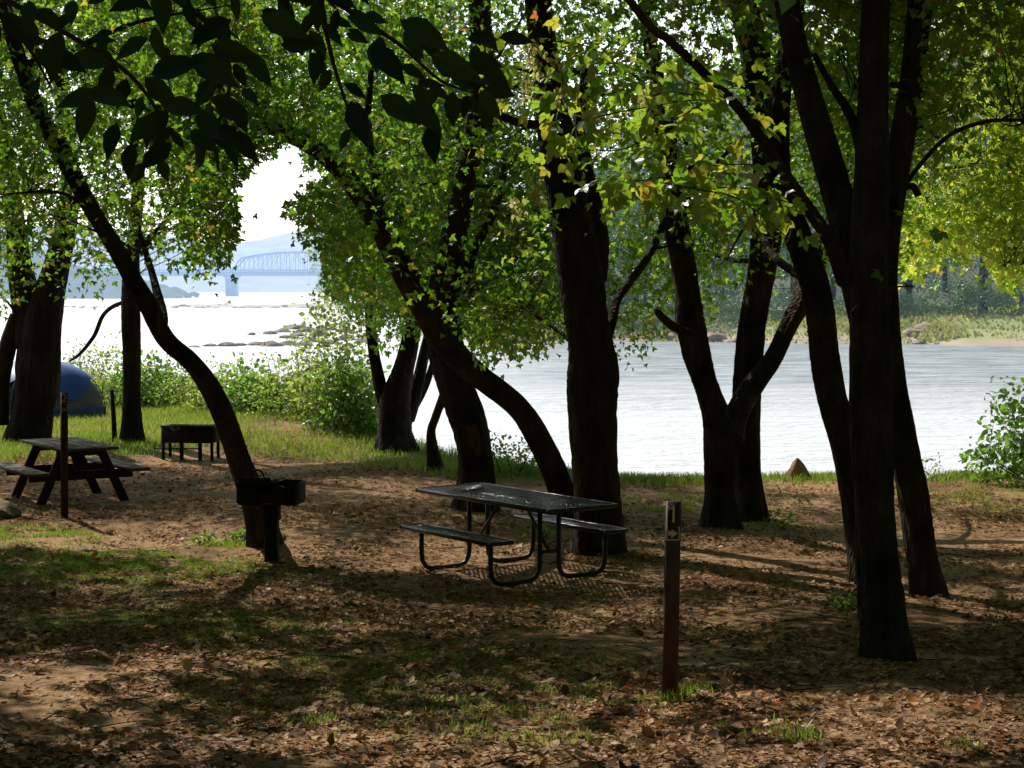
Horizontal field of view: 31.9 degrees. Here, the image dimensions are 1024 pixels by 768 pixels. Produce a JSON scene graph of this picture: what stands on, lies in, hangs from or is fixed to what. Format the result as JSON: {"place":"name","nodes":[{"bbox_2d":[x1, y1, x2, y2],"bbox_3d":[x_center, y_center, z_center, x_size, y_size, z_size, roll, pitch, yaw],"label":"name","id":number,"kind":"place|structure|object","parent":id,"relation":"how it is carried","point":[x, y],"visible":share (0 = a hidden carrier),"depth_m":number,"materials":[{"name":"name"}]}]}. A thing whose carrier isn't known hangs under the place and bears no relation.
{"place":"outdoors","nodes":[
{"label":"outdoors","id":0,"kind":"place"},
{"bbox_2d":[0,245,199,298],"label":"hill","id":1,"kind":"structure","parent":0,"point":[109,291],"depth_m":568.08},
{"bbox_2d":[166,303,342,307],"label":"gravel bar","id":2,"kind":"object","parent":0,"point":[246,305],"visible":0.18,"depth_m":347.12,"materials":[{"name":"gravel"}]},
{"bbox_2d":[1,204,526,291],"bbox_3d":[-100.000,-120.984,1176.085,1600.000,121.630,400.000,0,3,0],"label":"hill","id":3,"kind":"structure","parent":0,"point":[280,243],"depth_m":1074.85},
{"bbox_2d":[0,0,1003,243],"label":"sky","id":4,"kind":"structure","parent":0,"point":[278,178],"materials":[{"name":"white"}]},
{"bbox_2d":[0,392,1023,767],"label":"ground","id":5,"kind":"structure","parent":0,"point":[30,708],"depth_m":16.74,"materials":[{"name":"brown soil"}]},
{"bbox_2d":[0,503,21,518],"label":"rock","id":6,"kind":"object","parent":5,"relation":"on","point":[7,510],"visible":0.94,"depth_m":22.61,"materials":[{"name":"stone"}]},
{"bbox_2d":[9,361,105,417],"bbox_3d":[-10.829,0.091,40.859,2.759,1.276,2.656,-3,4,-40],"label":"dome tent","id":7,"kind":"object","parent":5,"relation":"on","point":[77,384],"visible":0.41,"depth_m":40.30,"materials":[{"name":"blue fabric"}]},
{"bbox_2d":[9,380,14,410],"bbox_3d":[-10.797,0.226,39.687,1.087,0.679,0.768,-3,4,-40],"label":"window","id":8,"kind":"structure","parent":7,"relation":"in","point":[11,383],"depth_m":39.44,"materials":[{"name":"glass"}]},
{"bbox_2d":[60,392,67,517],"bbox_3d":[-5.638,0.998,22.568,0.094,1.786,0.025,0,3,-13],"label":"marker post","id":9,"kind":"object","parent":5,"relation":"on","point":[64,445],"visible":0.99,"depth_m":22.55,"materials":[{"name":"wood"}]},
{"bbox_2d":[0,437,149,504],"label":"timber picnic table","id":10,"kind":"object","parent":5,"relation":"on","point":[101,466],"visible":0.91,"depth_m":24.49,"materials":[{"name":"wood"}]},
{"bbox_2d":[63,334,114,393],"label":"shrub","id":11,"kind":"object","parent":5,"relation":"on","point":[80,362],"visible":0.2,"depth_m":45.94,"materials":[{"name":"green plant"}]},
{"bbox_2d":[0,0,186,443],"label":"broad based tree","id":12,"kind":"object","parent":5,"relation":"on","point":[32,333],"visible":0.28,"depth_m":33.68,"materials":[{"name":"green plant"}]},
{"bbox_2d":[70,330,148,401],"bbox_3d":[-10.068,-0.176,44.350,2.488,2.320,3.110,0,3,0],"label":"shrub","id":13,"kind":"object","parent":5,"relation":"on","point":[100,379],"visible":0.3,"depth_m":44.16,"materials":[{"name":"green plant"}]},
{"bbox_2d":[110,390,116,441],"bbox_3d":[-7.364,0.689,33.129,0.140,1.172,0.100,0,3,0],"label":"wooden stake","id":14,"kind":"object","parent":5,"relation":"on","point":[113,418],"visible":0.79,"depth_m":33.09,"materials":[{"name":"wood"}]},
{"bbox_2d":[100,343,202,408],"bbox_3d":[-8.663,0.053,43.621,2.772,2.123,3.226,0,3,0],"label":"shrub","id":15,"kind":"object","parent":5,"relation":"on","point":[155,376],"visible":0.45,"depth_m":43.12,"materials":[{"name":"green plant"}]},
{"bbox_2d":[42,0,308,443],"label":"straight tree","id":16,"kind":"object","parent":5,"relation":"on","point":[132,428],"visible":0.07,"depth_m":32.90,"materials":[{"name":"green plant"}]},
{"bbox_2d":[0,0,364,546],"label":"leaning tree","id":17,"kind":"object","parent":5,"relation":"on","point":[151,306],"visible":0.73,"depth_m":19.01,"materials":[{"name":"green plant"}]},
{"bbox_2d":[153,424,219,460],"bbox_3d":[-5.524,1.014,30.486,1.041,0.654,0.511,0,3,6],"label":"stand grill","id":18,"kind":"object","parent":5,"relation":"on","point":[182,434],"visible":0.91,"depth_m":30.25,"materials":[{"name":"metal"}]},
{"bbox_2d":[147,351,228,407],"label":"shrub","id":19,"kind":"object","parent":5,"relation":"on","point":[178,384],"visible":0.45,"depth_m":41.76,"materials":[{"name":"green plant"}]},
{"bbox_2d":[181,530,227,545],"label":"weed","id":20,"kind":"object","parent":5,"relation":"on","point":[202,536],"visible":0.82,"depth_m":20.31,"materials":[{"name":"green plant"}]},
{"bbox_2d":[206,354,227,408],"bbox_3d":[-6.848,-0.028,41.157,1.408,1.332,1.343,3,4,44],"label":"sapling","id":21,"kind":"object","parent":5,"relation":"on","point":[213,356],"visible":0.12,"depth_m":40.97,"materials":[{"name":"plant"}]},
{"bbox_2d":[176,352,262,412],"bbox_3d":[-6.479,0.104,40.696,2.327,1.690,3.185,0,3,0],"label":"shrub","id":22,"kind":"object","parent":5,"relation":"on","point":[193,400],"visible":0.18,"depth_m":40.21,"materials":[{"name":"green plant"}]},
{"bbox_2d":[222,528,245,542],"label":"weed","id":23,"kind":"object","parent":5,"relation":"on","point":[240,535],"visible":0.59,"depth_m":20.42,"materials":[{"name":"green plant"}]},
{"bbox_2d":[206,351,304,416],"bbox_3d":[-5.444,0.144,39.065,2.386,1.744,3.296,0,3,0],"label":"shrub","id":24,"kind":"object","parent":5,"relation":"on","point":[231,389],"visible":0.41,"depth_m":38.51,"materials":[{"name":"green plant"}]},
{"bbox_2d":[236,469,305,562],"bbox_3d":[-2.518,1.429,18.773,0.630,1.120,0.434,0,3,8],"label":"pedestal grill","id":25,"kind":"object","parent":5,"relation":"on","point":[271,496],"visible":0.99,"depth_m":18.62,"materials":[{"name":"metal"}]},
{"bbox_2d":[252,341,292,407],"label":"bush","id":26,"kind":"object","parent":5,"relation":"on","point":[262,361],"visible":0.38,"depth_m":38.11,"materials":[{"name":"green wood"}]},
{"bbox_2d":[235,345,322,418],"bbox_3d":[-4.586,0.126,37.728,2.412,1.940,3.191,0,3,0],"label":"shrub","id":27,"kind":"object","parent":5,"relation":"on","point":[266,401],"visible":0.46,"depth_m":37.18,"materials":[{"name":"green plant"}]},
{"bbox_2d":[277,321,331,414],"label":"bush","id":28,"kind":"object","parent":5,"relation":"on","point":[295,343],"visible":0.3,"depth_m":36.94,"materials":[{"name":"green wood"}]},
{"bbox_2d":[274,336,360,426],"bbox_3d":[-3.945,0.155,36.401,2.163,2.245,3.184,0,3,0],"label":"shrub","id":29,"kind":"object","parent":5,"relation":"on","point":[295,383],"visible":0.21,"depth_m":36.00,"materials":[{"name":"green plant"}]},
{"bbox_2d":[68,0,573,518],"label":"arching tree","id":30,"kind":"object","parent":5,"relation":"on","point":[374,208],"visible":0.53,"depth_m":20.72,"materials":[{"name":"green plant"}]},
{"bbox_2d":[282,271,386,427],"bbox_3d":[-3.406,-0.745,34.935,1.809,3.373,2.033,-2,4,-36],"label":"shrub","id":31,"kind":"object","parent":5,"relation":"on","point":[302,350],"visible":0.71,"depth_m":34.77,"materials":[{"name":"green plant"}]},
{"bbox_2d":[299,341,391,435],"bbox_3d":[-3.179,0.272,35.184,2.247,2.264,3.168,0,3,0],"label":"shrub","id":32,"kind":"object","parent":5,"relation":"on","point":[349,408],"visible":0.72,"depth_m":34.48,"materials":[{"name":"green plant"}]},
{"bbox_2d":[256,0,530,455],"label":"tree","id":33,"kind":"object","parent":5,"relation":"on","point":[400,393],"visible":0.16,"depth_m":31.60,"materials":[{"name":"green plant"}]},
{"bbox_2d":[294,0,646,511],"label":"scarred tree","id":34,"kind":"object","parent":5,"relation":"on","point":[458,400],"visible":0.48,"depth_m":23.79,"materials":[{"name":"green plant"}]},
{"bbox_2d":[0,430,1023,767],"bbox_3d":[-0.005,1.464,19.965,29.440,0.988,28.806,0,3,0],"label":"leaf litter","id":35,"kind":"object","parent":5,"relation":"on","point":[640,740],"visible":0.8,"depth_m":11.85,"materials":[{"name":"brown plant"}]},
{"bbox_2d":[0,375,1023,753],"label":"grass","id":36,"kind":"structure","parent":5,"relation":"on","point":[84,423],"depth_m":18.94,"materials":[{"name":"green plant"}]},
{"bbox_2d":[399,482,627,586],"bbox_3d":[0.010,1.504,17.932,1.690,0.786,2.280,-2,4,-36],"label":"picnic table","id":37,"kind":"object","parent":5,"relation":"on","point":[540,504],"visible":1,"depth_m":17.77,"materials":[{"name":"black metal"}]},
{"bbox_2d":[489,430,538,478],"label":"dark shrub","id":38,"kind":"object","parent":5,"relation":"on","point":[518,459],"visible":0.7,"depth_m":27.78,"materials":[{"name":"green plant"}]},
{"bbox_2d":[522,521,555,538],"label":"weed","id":39,"kind":"object","parent":5,"relation":"on","point":[544,534],"visible":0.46,"depth_m":21.09,"materials":[{"name":"green plant"}]},
{"bbox_2d":[337,0,843,555],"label":"thick dark tree","id":40,"kind":"object","parent":5,"relation":"on","point":[577,234],"visible":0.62,"depth_m":19.54,"materials":[{"name":"green plant"}]},
{"bbox_2d":[662,501,680,699],"bbox_3d":[0.940,1.380,10.578,0.094,1.380,0.025,1,3,5],"label":"marker post","id":41,"kind":"object","parent":5,"relation":"on","point":[672,538],"visible":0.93,"depth_m":10.56,"materials":[{"name":"wood"}]},
{"bbox_2d":[440,0,1023,661],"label":"clustered tree","id":42,"kind":"object","parent":5,"relation":"on","point":[858,236],"visible":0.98,"depth_m":12.25,"materials":[{"name":"green plant"}]},
{"bbox_2d":[552,0,992,528],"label":"forked tree","id":43,"kind":"object","parent":5,"relation":"on","point":[734,496],"visible":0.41,"depth_m":22.20,"materials":[{"name":"green plant"}]},
{"bbox_2d":[763,507,797,525],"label":"weed","id":44,"kind":"object","parent":5,"relation":"on","point":[776,520],"visible":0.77,"depth_m":22.20,"materials":[{"name":"green plant"}]},
{"bbox_2d":[599,0,989,583],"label":"slanting tree","id":45,"kind":"object","parent":5,"relation":"on","point":[807,270],"visible":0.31,"depth_m":17.80,"materials":[{"name":"green plant"}]},
{"bbox_2d":[783,458,809,479],"bbox_3d":[4.334,1.360,27.228,0.449,0.481,0.329,-1,3,-23],"label":"rock","id":46,"kind":"object","parent":5,"relation":"on","point":[798,466],"visible":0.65,"depth_m":27.14,"materials":[{"name":"stone"}]},
{"bbox_2d":[815,587,856,612],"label":"weed","id":47,"kind":"object","parent":5,"relation":"on","point":[845,601],"visible":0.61,"depth_m":15.19,"materials":[{"name":"green plant"}]},
{"bbox_2d":[736,0,1023,598],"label":"tree","id":48,"kind":"object","parent":5,"relation":"on","point":[926,577],"visible":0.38,"depth_m":16.48,"materials":[{"name":"green plant"}]},
{"bbox_2d":[922,452,945,478],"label":"weed","id":49,"kind":"object","parent":5,"relation":"on","point":[927,461],"visible":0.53,"depth_m":27.08,"materials":[{"name":"green plant"}]},
{"bbox_2d":[851,0,1023,321],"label":"sunlit maple","id":50,"kind":"object","parent":5,"relation":"on","point":[997,224],"visible":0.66,"depth_m":25.48,"materials":[{"name":"green plant"}]},
{"bbox_2d":[958,376,1023,486],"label":"broadleaf shrub","id":51,"kind":"object","parent":5,"relation":"on","point":[1016,441],"visible":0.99,"depth_m":26.43,"materials":[{"name":"green plant"}]},
{"bbox_2d":[0,292,1023,476],"bbox_3d":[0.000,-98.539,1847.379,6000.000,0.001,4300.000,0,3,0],"label":"water","id":52,"kind":"structure","parent":0,"point":[659,421],"depth_m":82.90,"materials":[{"name":"liquid"}]},
{"bbox_2d":[217,342,238,345],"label":"rock","id":53,"kind":"object","parent":52,"relation":"in","point":[227,344],"visible":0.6,"depth_m":131.22,"materials":[{"name":"stone"}]},
{"bbox_2d":[101,251,361,295],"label":"truss bridge","id":54,"kind":"structure","parent":52,"relation":"in","point":[232,288],"depth_m":672.81,"materials":[{"name":"metal"}]},
{"bbox_2d":[246,341,263,344],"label":"rock","id":55,"kind":"object","parent":52,"relation":"in","point":[255,343],"visible":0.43,"depth_m":133.23,"materials":[{"name":"stone"}]},
{"bbox_2d":[263,330,277,333],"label":"rock","id":56,"kind":"object","parent":52,"relation":"in","point":[269,332],"visible":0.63,"depth_m":162.65,"materials":[{"name":"stone"}]},
{"bbox_2d":[260,340,283,346],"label":"rock","id":57,"kind":"object","parent":52,"relation":"in","point":[271,343],"visible":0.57,"depth_m":130.95,"materials":[{"name":"stone"}]},
{"bbox_2d":[275,328,291,331],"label":"rock","id":58,"kind":"object","parent":52,"relation":"in","point":[282,330],"visible":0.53,"depth_m":169.11,"materials":[{"name":"stone"}]},
{"bbox_2d":[280,340,293,344],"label":"rock","id":59,"kind":"object","parent":52,"relation":"in","point":[286,342],"visible":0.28,"depth_m":133.38,"materials":[{"name":"stone"}]},
{"bbox_2d":[279,335,295,337],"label":"rock","id":60,"kind":"object","parent":52,"relation":"in","point":[285,336],"visible":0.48,"depth_m":150.49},
{"bbox_2d":[286,324,305,328],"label":"rock","id":61,"kind":"object","parent":52,"relation":"in","point":[290,326],"visible":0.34,"depth_m":180.25,"materials":[{"name":"stone"}]},
{"bbox_2d":[291,332,306,335],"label":"rock","id":62,"kind":"object","parent":52,"relation":"in","point":[295,334],"visible":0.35,"depth_m":156.31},
{"bbox_2d":[292,342,309,345],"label":"rock","id":63,"kind":"object","parent":52,"relation":"in","point":[302,344],"visible":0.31,"depth_m":132.22,"materials":[{"name":"stone"}]},
{"bbox_2d":[298,326,316,331],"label":"rock","id":64,"kind":"object","parent":52,"relation":"in","point":[304,329],"visible":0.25,"depth_m":169.24,"materials":[{"name":"stone"}]},
{"bbox_2d":[300,337,315,341],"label":"rock","id":65,"kind":"object","parent":52,"relation":"in","point":[312,338],"visible":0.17,"depth_m":140.26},
{"bbox_2d":[309,329,328,335],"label":"rock","id":66,"kind":"object","parent":52,"relation":"in","point":[320,332],"visible":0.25,"depth_m":156.12,"materials":[{"name":"stone"}]},
{"bbox_2d":[314,274,329,303],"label":"hazy tree","id":67,"kind":"object","parent":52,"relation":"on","point":[318,287],"visible":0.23,"depth_m":370.14,"materials":[{"name":"plant"}]},
{"bbox_2d":[301,199,351,304],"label":"hazy tree","id":68,"kind":"object","parent":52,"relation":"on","point":[314,264],"visible":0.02,"depth_m":383.58,"materials":[{"name":"plant"}]},
{"bbox_2d":[319,339,338,343],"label":"rock","id":69,"kind":"object","parent":52,"relation":"in","point":[329,340],"visible":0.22,"depth_m":135.47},
{"bbox_2d":[338,334,355,339],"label":"rock","id":70,"kind":"object","parent":52,"relation":"in","point":[343,336],"visible":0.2,"depth_m":144.94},
{"bbox_2d":[356,336,366,341],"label":"rock","id":71,"kind":"object","parent":52,"relation":"in","point":[361,340],"visible":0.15,"depth_m":140.02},
{"bbox_2d":[380,63,1023,345],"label":"bank","id":72,"kind":"structure","parent":0,"point":[989,340],"depth_m":150.94,"materials":[{"name":"plant"}]},
{"bbox_2d":[495,138,545,277],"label":"river tree","id":73,"kind":"object","parent":72,"relation":"on","point":[524,191],"visible":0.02,"depth_m":159.98,"materials":[{"name":"plant"}]},
{"bbox_2d":[613,339,635,341],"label":"rock","id":74,"kind":"object","parent":72,"relation":"on","point":[625,340],"visible":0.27,"depth_m":141.58,"materials":[{"name":"stone"}]},
{"bbox_2d":[606,288,647,318],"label":"shore bush","id":75,"kind":"object","parent":72,"relation":"on","point":[630,297],"visible":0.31,"depth_m":152.09,"materials":[{"name":"green plant"}]},
{"bbox_2d":[591,134,664,308],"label":"river tree","id":76,"kind":"object","parent":72,"relation":"on","point":[632,211],"visible":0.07,"depth_m":156.30,"materials":[{"name":"plant"}]},
{"bbox_2d":[610,216,666,304],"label":"river tree","id":77,"kind":"object","parent":72,"relation":"on","point":[645,299],"visible":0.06,"depth_m":172.48,"materials":[{"name":"plant"}]},
{"bbox_2d":[643,296,674,327],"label":"shore bush","id":78,"kind":"object","parent":72,"relation":"on","point":[666,308],"visible":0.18,"depth_m":148.12,"materials":[{"name":"green plant"}]},
{"bbox_2d":[647,331,676,340],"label":"rock","id":79,"kind":"object","parent":72,"relation":"on","point":[672,335],"visible":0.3,"depth_m":143.40,"materials":[{"name":"stone"}]},
{"bbox_2d":[629,141,742,284],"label":"river tree","id":80,"kind":"object","parent":72,"relation":"on","point":[657,219],"visible":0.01,"depth_m":162.83,"materials":[{"name":"plant"}]},
{"bbox_2d":[667,211,749,304],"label":"river tree","id":81,"kind":"object","parent":72,"relation":"on","point":[730,277],"visible":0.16,"depth_m":159.62,"materials":[{"name":"plant"}]},
{"bbox_2d":[404,303,1023,343],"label":"shore grass","id":82,"kind":"structure","parent":72,"relation":"on","point":[910,319],"depth_m":143.94,"materials":[{"name":"green plant"}]},
{"bbox_2d":[707,332,725,341],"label":"rock","id":83,"kind":"object","parent":72,"relation":"on","point":[713,336],"visible":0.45,"depth_m":141.17,"materials":[{"name":"stone"}]},
{"bbox_2d":[700,284,736,318],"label":"shore bush","id":84,"kind":"object","parent":72,"relation":"on","point":[714,297],"visible":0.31,"depth_m":152.67,"materials":[{"name":"green plant"}]},
{"bbox_2d":[713,292,743,323],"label":"shore bush","id":85,"kind":"object","parent":72,"relation":"on","point":[731,305],"visible":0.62,"depth_m":148.15,"materials":[{"name":"green plant"}]},
{"bbox_2d":[724,339,735,342],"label":"rock","id":86,"kind":"object","parent":72,"relation":"on","point":[730,340],"visible":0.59,"depth_m":139.72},
{"bbox_2d":[724,165,792,279],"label":"river tree","id":87,"kind":"object","parent":72,"relation":"on","point":[740,185],"visible":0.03,"depth_m":174.81,"materials":[{"name":"plant"}]},
{"bbox_2d":[729,140,831,294],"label":"river tree","id":88,"kind":"object","parent":72,"relation":"on","point":[786,275],"visible":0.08,"depth_m":157.67,"materials":[{"name":"plant"}]},
{"bbox_2d":[768,289,792,320],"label":"shore bush","id":89,"kind":"object","parent":72,"relation":"on","point":[771,306],"visible":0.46,"depth_m":148.93,"materials":[{"name":"green plant"}]},
{"bbox_2d":[540,51,1022,301],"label":"woodland","id":90,"kind":"object","parent":72,"relation":"on","point":[636,207],"visible":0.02,"depth_m":246.27,"materials":[{"name":"plant"}]},
{"bbox_2d":[776,284,792,312],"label":"shore bush","id":91,"kind":"object","parent":72,"relation":"on","point":[785,297],"visible":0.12,"depth_m":154.17,"materials":[{"name":"green plant"}]},
{"bbox_2d":[809,200,841,300],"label":"river tree","id":92,"kind":"object","parent":72,"relation":"on","point":[833,289],"visible":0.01,"depth_m":169.44,"materials":[{"name":"plant"}]},
{"bbox_2d":[833,293,845,312],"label":"shore bush","id":93,"kind":"object","parent":72,"relation":"on","point":[841,309],"visible":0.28,"depth_m":151.91,"materials":[{"name":"green plant"}]},
{"bbox_2d":[827,232,934,300],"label":"river tree","id":94,"kind":"object","parent":72,"relation":"on","point":[902,282],"visible":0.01,"depth_m":162.59,"materials":[{"name":"plant"}]},
{"bbox_2d":[898,284,920,313],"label":"shore bush","id":95,"kind":"object","parent":72,"relation":"on","point":[901,296],"visible":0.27,"depth_m":149.69,"materials":[{"name":"green plant"}]},
{"bbox_2d":[902,328,923,335],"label":"rock","id":96,"kind":"object","parent":72,"relation":"on","point":[908,331],"visible":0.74,"depth_m":138.93,"materials":[{"name":"stone"}]},
{"bbox_2d":[899,289,934,315],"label":"shore bush","id":97,"kind":"object","parent":72,"relation":"on","point":[905,300],"visible":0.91,"depth_m":148.58,"materials":[{"name":"green plant"}]},
{"bbox_2d":[912,340,924,343],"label":"rock","id":98,"kind":"object","parent":72,"relation":"on","point":[916,342],"visible":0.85,"depth_m":135.94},
{"bbox_2d":[914,323,937,328],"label":"rock","id":99,"kind":"object","parent":72,"relation":"on","point":[922,325],"visible":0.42,"depth_m":140.49,"materials":[{"name":"stone"}]},
{"bbox_2d":[898,162,957,304],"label":"river tree","id":100,"kind":"object","parent":72,"relation":"on","point":[910,289],"visible":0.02,"depth_m":160.47,"materials":[{"name":"plant"}]},
{"bbox_2d":[919,171,979,292],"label":"river tree","id":101,"kind":"object","parent":72,"relation":"on","point":[944,269],"visible":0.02,"depth_m":172.35,"materials":[{"name":"plant"}]},
{"bbox_2d":[918,272,983,314],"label":"shore bush","id":102,"kind":"object","parent":72,"relation":"on","point":[949,289],"visible":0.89,"depth_m":151.44,"materials":[{"name":"green plant"}]},
{"bbox_2d":[916,117,1012,310],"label":"river tree","id":103,"kind":"object","parent":72,"relation":"on","point":[983,272],"visible":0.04,"depth_m":157.84,"materials":[{"name":"plant"}]},
{"bbox_2d":[949,272,1004,316],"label":"shore bush","id":104,"kind":"object","parent":72,"relation":"on","point":[985,293],"visible":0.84,"depth_m":151.03,"materials":[{"name":"green plant"}]},
{"bbox_2d":[977,248,1023,303],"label":"river tree","id":105,"kind":"object","parent":72,"relation":"on","point":[1007,286],"visible":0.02,"depth_m":166.81,"materials":[{"name":"plant"}]},
{"bbox_2d":[986,283,1023,315],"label":"shore bush","id":106,"kind":"object","parent":72,"relation":"on","point":[1007,298],"visible":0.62,"depth_m":153.19,"materials":[{"name":"green plant"}]},
{"bbox_3d":[-4.476,-3.156,12.537,11.520,9.958,18.245,0,3,0],"label":"shade tree","id":107,"kind":"object","parent":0,"visible":0},
{"bbox_2d":[0,0,533,183],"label":"leafy branch","id":108,"kind":"object","parent":107,"relation":"attached to","point":[53,56],"visible":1,"depth_m":3.20,"materials":[{"name":"green plant"}]}
]}

